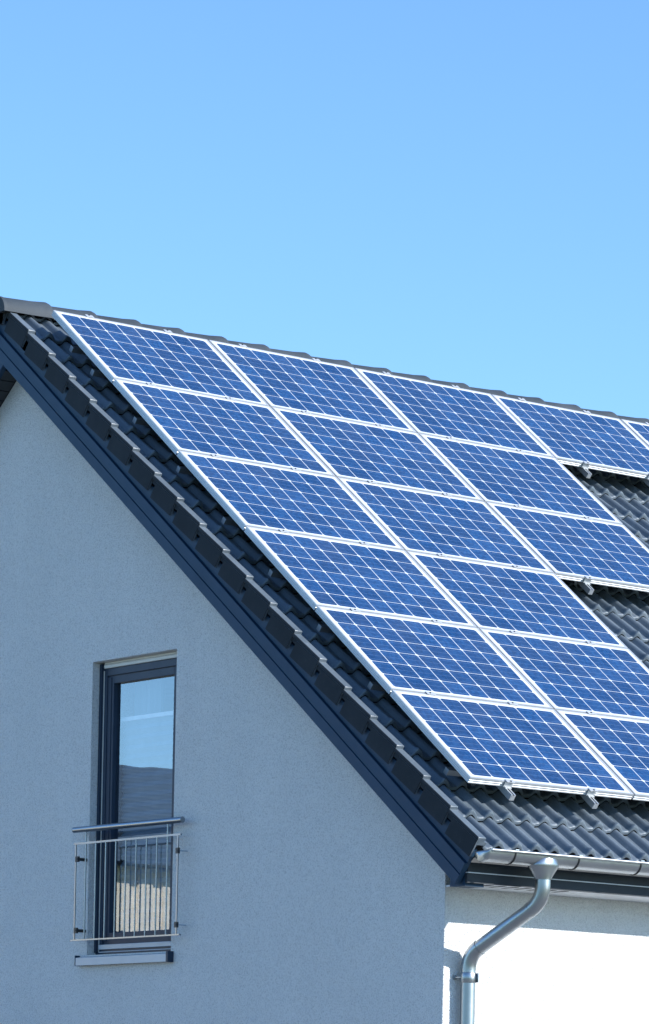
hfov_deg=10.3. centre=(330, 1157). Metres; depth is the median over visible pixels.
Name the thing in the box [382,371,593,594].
mounting rail
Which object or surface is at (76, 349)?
cross rail
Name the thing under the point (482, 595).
solar panel
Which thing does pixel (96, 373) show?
cross rail
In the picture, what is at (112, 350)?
solar panel
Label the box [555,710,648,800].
solar panel
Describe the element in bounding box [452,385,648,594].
mounting rail
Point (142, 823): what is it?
balcony railing
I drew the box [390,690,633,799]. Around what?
solar panel
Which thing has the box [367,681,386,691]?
cross rail
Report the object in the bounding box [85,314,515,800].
mounting rail
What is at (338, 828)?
house
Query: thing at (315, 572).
solar panel
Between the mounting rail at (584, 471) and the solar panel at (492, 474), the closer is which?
the solar panel at (492, 474)
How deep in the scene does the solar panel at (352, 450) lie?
26.48 m
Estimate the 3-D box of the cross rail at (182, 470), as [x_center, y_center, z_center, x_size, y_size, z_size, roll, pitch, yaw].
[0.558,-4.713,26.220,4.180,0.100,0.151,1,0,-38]
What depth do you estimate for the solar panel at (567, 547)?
26.67 m
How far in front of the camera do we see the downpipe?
22.52 m
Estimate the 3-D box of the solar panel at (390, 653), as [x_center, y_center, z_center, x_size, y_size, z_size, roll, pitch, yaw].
[0.689,-3.289,23.768,1.387,0.042,0.999,1,38,-38]
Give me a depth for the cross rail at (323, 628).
23.64 m
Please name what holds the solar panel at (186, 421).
attached to the mounting rail at (506, 791)
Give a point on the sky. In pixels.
(457, 191)
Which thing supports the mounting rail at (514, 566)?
attached to the cross rail at (76, 349)
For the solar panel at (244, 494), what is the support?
attached to the mounting rail at (506, 791)
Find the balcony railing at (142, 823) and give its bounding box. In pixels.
[70,816,187,940]
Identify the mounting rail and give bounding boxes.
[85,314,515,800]
[163,329,598,808]
[239,344,596,714]
[312,358,594,643]
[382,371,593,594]
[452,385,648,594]
[518,398,591,477]
[583,410,648,485]
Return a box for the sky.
[0,0,648,418]
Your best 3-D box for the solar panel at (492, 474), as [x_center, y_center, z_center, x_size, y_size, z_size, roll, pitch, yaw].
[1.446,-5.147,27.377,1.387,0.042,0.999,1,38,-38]
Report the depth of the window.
25.71 m
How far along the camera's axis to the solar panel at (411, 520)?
25.86 m
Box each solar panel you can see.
[52,310,268,405]
[112,379,334,475]
[177,450,403,549]
[209,340,416,432]
[244,526,476,627]
[271,407,483,500]
[315,606,552,708]
[337,477,553,572]
[355,368,554,457]
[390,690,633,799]
[406,551,627,648]
[419,433,622,524]
[479,628,648,720]
[486,502,648,591]
[492,394,648,478]
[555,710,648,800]
[621,419,648,445]
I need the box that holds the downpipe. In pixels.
[452,858,558,1023]
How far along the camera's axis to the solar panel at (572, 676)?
24.56 m
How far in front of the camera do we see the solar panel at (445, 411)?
27.98 m
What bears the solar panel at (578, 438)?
attached to the mounting rail at (584, 471)
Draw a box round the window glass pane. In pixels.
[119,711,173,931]
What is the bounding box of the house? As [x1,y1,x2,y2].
[0,296,648,1023]
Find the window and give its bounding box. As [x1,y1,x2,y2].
[94,651,176,954]
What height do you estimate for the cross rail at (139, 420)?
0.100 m
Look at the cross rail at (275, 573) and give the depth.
24.06 m
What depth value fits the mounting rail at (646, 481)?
28.79 m
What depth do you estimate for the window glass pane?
25.53 m
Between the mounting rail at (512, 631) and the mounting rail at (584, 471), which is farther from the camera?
the mounting rail at (584, 471)
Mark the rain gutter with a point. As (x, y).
(568, 862)
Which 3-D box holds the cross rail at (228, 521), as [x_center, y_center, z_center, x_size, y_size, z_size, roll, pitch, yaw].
[0.885,-4.284,25.798,4.180,0.100,0.152,1,0,-38]
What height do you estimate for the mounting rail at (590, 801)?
3.852 m
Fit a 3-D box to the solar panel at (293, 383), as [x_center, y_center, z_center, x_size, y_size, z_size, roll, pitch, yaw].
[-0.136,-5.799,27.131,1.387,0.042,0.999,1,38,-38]
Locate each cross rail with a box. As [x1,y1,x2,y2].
[69,345,85,354]
[90,369,629,478]
[132,416,150,426]
[176,465,192,474]
[221,516,577,584]
[268,569,285,578]
[316,624,334,633]
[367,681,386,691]
[443,767,474,785]
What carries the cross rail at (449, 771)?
attached to the house
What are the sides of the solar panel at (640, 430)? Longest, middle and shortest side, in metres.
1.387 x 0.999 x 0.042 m
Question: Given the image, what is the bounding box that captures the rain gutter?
[475,848,648,875]

